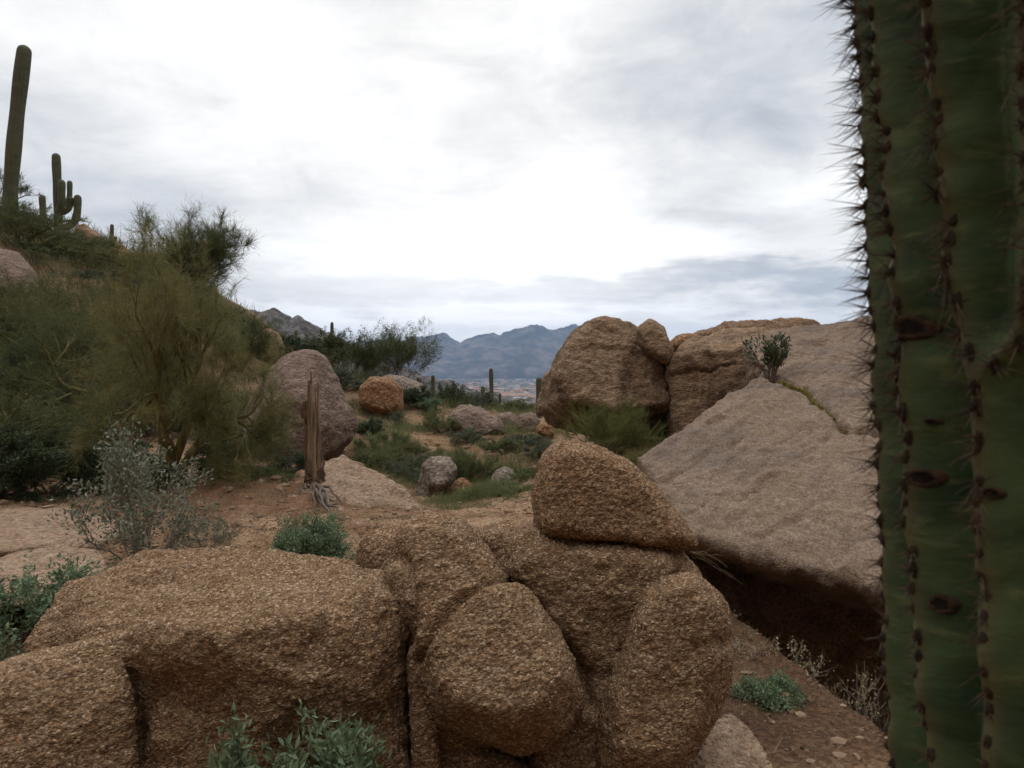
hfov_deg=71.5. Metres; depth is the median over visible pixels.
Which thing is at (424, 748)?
boulder
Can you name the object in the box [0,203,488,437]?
hillside scrub
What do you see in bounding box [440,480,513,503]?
shrub
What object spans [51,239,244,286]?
palo verde tree
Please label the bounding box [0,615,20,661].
shrub
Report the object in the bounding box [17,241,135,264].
shrub
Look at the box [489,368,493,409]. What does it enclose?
saguaro
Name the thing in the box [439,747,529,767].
boulder
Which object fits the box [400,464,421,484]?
shrub
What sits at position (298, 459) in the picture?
shrub
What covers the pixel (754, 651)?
dry weed
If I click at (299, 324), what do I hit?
rocky hill
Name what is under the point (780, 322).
granite slab
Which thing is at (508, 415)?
boulder
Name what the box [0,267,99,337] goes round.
palo verde tree
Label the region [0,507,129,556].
rock ledge
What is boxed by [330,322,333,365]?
saguaro
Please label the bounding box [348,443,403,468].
shrub
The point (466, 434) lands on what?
shrub
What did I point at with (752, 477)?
granite slab
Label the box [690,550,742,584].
dry stalks
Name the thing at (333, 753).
shrub
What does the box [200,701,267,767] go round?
shrub
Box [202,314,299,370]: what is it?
palo verde tree
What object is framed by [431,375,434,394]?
saguaro
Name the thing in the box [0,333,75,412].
shrub
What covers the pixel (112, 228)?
saguaro
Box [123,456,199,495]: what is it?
shrub
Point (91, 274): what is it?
shrub
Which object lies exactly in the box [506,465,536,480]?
shrub
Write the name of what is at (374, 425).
shrub
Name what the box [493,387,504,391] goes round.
house
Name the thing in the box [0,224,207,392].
palo verde tree
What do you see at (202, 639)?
boulder
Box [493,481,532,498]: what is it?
shrub
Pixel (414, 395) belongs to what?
shrub
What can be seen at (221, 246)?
palo verde tree
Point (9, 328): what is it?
shrub
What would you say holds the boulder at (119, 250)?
on the ground at (832, 631)
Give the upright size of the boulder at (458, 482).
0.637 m
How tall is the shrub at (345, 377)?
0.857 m
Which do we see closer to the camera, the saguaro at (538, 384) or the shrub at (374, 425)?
the shrub at (374, 425)
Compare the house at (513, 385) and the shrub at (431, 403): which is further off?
the house at (513, 385)
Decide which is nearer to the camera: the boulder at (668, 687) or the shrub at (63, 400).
the boulder at (668, 687)
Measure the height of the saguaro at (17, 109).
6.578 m
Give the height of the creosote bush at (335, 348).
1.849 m
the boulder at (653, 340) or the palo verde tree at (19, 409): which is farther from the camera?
the boulder at (653, 340)
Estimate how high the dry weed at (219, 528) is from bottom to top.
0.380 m
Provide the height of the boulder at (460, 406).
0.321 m
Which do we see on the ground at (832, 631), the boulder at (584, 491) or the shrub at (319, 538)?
the shrub at (319, 538)
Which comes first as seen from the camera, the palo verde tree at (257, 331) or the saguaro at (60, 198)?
the palo verde tree at (257, 331)
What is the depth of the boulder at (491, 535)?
3.67 m
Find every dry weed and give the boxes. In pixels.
[159,514,246,549]
[731,636,769,662]
[758,637,837,685]
[837,662,888,734]
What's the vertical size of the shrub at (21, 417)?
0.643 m
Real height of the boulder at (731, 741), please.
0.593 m
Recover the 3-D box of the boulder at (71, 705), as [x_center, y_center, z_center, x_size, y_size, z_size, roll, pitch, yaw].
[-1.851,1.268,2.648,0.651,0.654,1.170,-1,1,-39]
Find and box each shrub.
[0,310,87,374]
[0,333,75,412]
[0,403,69,431]
[0,424,59,501]
[0,424,136,496]
[0,546,120,654]
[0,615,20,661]
[15,410,151,457]
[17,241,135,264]
[43,437,162,503]
[67,269,181,287]
[69,358,198,437]
[106,293,246,324]
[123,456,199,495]
[184,433,255,478]
[191,421,243,442]
[195,465,274,475]
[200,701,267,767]
[234,425,302,461]
[235,464,296,483]
[258,699,390,767]
[265,450,304,477]
[267,507,356,560]
[280,334,323,349]
[331,364,365,390]
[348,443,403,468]
[351,425,458,460]
[357,415,383,436]
[381,450,431,481]
[387,407,409,427]
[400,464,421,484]
[402,385,435,406]
[417,407,462,432]
[418,397,443,413]
[429,381,474,406]
[434,441,507,480]
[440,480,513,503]
[444,423,493,444]
[453,459,475,479]
[455,475,527,496]
[467,386,499,411]
[474,435,526,454]
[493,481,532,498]
[495,398,535,412]
[501,433,556,448]
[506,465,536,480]
[519,444,550,456]
[544,391,669,454]
[617,444,647,466]
[730,667,809,714]
[741,329,791,381]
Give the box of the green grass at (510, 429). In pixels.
[340,376,670,511]
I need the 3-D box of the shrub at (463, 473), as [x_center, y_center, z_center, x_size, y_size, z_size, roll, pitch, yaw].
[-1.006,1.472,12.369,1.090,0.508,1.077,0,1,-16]
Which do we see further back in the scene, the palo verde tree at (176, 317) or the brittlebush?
the palo verde tree at (176, 317)
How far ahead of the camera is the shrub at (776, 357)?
8.75 m
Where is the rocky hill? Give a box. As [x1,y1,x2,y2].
[250,308,535,406]
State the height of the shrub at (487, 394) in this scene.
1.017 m
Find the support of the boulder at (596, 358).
on the ground at (832, 631)
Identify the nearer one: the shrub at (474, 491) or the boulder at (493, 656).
the boulder at (493, 656)
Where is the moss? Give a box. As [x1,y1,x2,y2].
[778,380,846,433]
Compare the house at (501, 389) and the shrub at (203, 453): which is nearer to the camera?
the shrub at (203, 453)
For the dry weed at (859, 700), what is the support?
on the ground at (832, 631)
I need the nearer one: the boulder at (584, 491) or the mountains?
the boulder at (584, 491)
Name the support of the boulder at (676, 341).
on the granite slab at (703, 374)
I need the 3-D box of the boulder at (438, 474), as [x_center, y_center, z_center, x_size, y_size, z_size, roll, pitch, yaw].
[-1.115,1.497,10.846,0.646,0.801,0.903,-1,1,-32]
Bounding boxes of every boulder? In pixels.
[0,249,43,321]
[0,638,139,767]
[23,544,410,767]
[74,224,107,247]
[105,242,129,263]
[240,349,358,462]
[255,328,284,362]
[355,523,399,570]
[358,376,403,414]
[383,375,426,393]
[384,512,585,756]
[407,644,441,767]
[415,456,457,497]
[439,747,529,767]
[443,477,473,496]
[445,404,506,434]
[453,405,465,410]
[476,523,519,562]
[487,467,517,484]
[497,412,517,424]
[499,523,701,767]
[514,412,539,431]
[531,440,697,552]
[536,316,670,439]
[536,422,554,438]
[595,572,733,767]
[636,318,673,365]
[670,333,698,351]
[692,714,771,767]
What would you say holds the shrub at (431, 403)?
on the ground at (832, 631)
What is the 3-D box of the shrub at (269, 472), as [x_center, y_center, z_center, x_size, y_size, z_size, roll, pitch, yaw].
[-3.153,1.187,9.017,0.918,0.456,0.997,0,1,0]
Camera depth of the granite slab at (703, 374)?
11.21 m
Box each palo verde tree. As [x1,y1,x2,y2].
[0,166,46,211]
[0,188,92,244]
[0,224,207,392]
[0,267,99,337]
[0,281,245,446]
[0,357,140,491]
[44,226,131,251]
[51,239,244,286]
[54,209,306,490]
[114,196,262,314]
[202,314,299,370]
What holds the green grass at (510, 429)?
on the ground at (832, 631)
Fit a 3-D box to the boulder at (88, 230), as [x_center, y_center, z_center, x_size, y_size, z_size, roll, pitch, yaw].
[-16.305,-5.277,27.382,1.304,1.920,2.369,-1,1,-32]
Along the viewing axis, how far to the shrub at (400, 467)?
11.79 m
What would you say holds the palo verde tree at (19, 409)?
on the ground at (832, 631)
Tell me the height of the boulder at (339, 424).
2.242 m
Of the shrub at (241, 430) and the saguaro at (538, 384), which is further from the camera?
the saguaro at (538, 384)
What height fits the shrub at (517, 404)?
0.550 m
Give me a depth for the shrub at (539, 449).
12.93 m
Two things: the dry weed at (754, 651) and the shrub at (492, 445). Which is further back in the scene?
the shrub at (492, 445)
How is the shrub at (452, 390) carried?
on the ground at (832, 631)
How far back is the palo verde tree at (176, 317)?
8.18 m
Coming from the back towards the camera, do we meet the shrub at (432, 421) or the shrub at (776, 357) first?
the shrub at (432, 421)
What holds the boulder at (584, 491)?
on the boulder at (587, 593)
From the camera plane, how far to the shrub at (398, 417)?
16.75 m
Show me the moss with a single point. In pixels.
(803, 391)
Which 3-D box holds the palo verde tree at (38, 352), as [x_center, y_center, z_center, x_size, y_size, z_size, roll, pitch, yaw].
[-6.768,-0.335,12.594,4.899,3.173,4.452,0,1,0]
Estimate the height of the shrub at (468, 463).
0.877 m
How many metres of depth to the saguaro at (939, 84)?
0.81 m
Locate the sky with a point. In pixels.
(478, 167)
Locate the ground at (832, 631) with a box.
[0,227,889,767]
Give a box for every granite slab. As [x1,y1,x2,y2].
[637,315,885,617]
[658,325,809,437]
[670,317,820,352]
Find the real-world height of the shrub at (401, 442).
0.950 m
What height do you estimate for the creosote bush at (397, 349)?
2.796 m
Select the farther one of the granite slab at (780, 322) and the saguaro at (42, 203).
the saguaro at (42, 203)
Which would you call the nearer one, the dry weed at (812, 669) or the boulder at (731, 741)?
the boulder at (731, 741)
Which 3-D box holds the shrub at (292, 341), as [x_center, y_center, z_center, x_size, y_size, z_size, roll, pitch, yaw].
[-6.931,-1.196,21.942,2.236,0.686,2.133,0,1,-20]
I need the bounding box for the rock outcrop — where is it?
[300,455,421,510]
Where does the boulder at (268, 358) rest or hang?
on the ground at (832, 631)
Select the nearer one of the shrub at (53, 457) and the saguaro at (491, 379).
the shrub at (53, 457)
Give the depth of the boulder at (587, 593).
2.90 m
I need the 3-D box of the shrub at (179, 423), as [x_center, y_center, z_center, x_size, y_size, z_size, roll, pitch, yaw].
[-5.657,0.373,11.531,2.047,1.583,1.833,0,1,0]
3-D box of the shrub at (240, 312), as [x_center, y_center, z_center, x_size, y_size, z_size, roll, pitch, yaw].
[-9.466,-2.055,19.891,3.930,0.908,3.416,0,1,-13]
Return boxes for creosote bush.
[300,324,374,369]
[334,335,393,375]
[347,312,445,378]
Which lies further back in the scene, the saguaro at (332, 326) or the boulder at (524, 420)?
the saguaro at (332, 326)
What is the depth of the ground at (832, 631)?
6.18 m
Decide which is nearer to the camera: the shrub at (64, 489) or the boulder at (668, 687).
the boulder at (668, 687)
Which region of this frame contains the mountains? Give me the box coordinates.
[350,324,577,378]
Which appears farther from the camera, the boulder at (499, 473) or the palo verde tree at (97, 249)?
the palo verde tree at (97, 249)
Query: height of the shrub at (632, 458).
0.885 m
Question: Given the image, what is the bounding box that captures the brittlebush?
[47,415,230,560]
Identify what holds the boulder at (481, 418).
on the ground at (832, 631)
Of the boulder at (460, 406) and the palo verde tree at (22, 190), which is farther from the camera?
the palo verde tree at (22, 190)
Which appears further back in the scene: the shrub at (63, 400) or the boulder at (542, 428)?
the boulder at (542, 428)
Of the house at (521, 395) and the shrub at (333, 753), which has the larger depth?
the house at (521, 395)
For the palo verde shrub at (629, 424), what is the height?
1.182 m
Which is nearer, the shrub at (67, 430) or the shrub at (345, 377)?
the shrub at (67, 430)
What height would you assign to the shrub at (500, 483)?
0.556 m
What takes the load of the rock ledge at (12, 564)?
on the ground at (832, 631)
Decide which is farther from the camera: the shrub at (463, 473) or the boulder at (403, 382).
the boulder at (403, 382)
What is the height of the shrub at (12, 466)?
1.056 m
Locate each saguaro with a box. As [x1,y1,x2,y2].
[0,45,31,230]
[39,195,46,220]
[52,153,81,228]
[110,224,116,238]
[299,371,343,514]
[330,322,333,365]
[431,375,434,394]
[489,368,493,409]
[536,377,541,417]
[817,0,1023,767]
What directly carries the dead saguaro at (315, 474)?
on the ground at (832, 631)
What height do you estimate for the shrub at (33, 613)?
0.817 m
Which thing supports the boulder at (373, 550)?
on the ground at (832, 631)
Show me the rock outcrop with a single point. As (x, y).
(353, 481)
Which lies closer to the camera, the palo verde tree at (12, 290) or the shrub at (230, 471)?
the shrub at (230, 471)
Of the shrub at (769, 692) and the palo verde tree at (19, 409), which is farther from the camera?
the palo verde tree at (19, 409)
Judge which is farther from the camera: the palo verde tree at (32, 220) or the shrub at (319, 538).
the palo verde tree at (32, 220)
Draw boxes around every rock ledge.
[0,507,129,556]
[0,546,106,610]
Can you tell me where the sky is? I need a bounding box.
[0,0,868,341]
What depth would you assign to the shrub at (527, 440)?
14.37 m
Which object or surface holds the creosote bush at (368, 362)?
on the ground at (832, 631)
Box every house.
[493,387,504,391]
[507,384,519,387]
[510,393,535,396]
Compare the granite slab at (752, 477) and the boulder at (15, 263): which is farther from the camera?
the boulder at (15, 263)

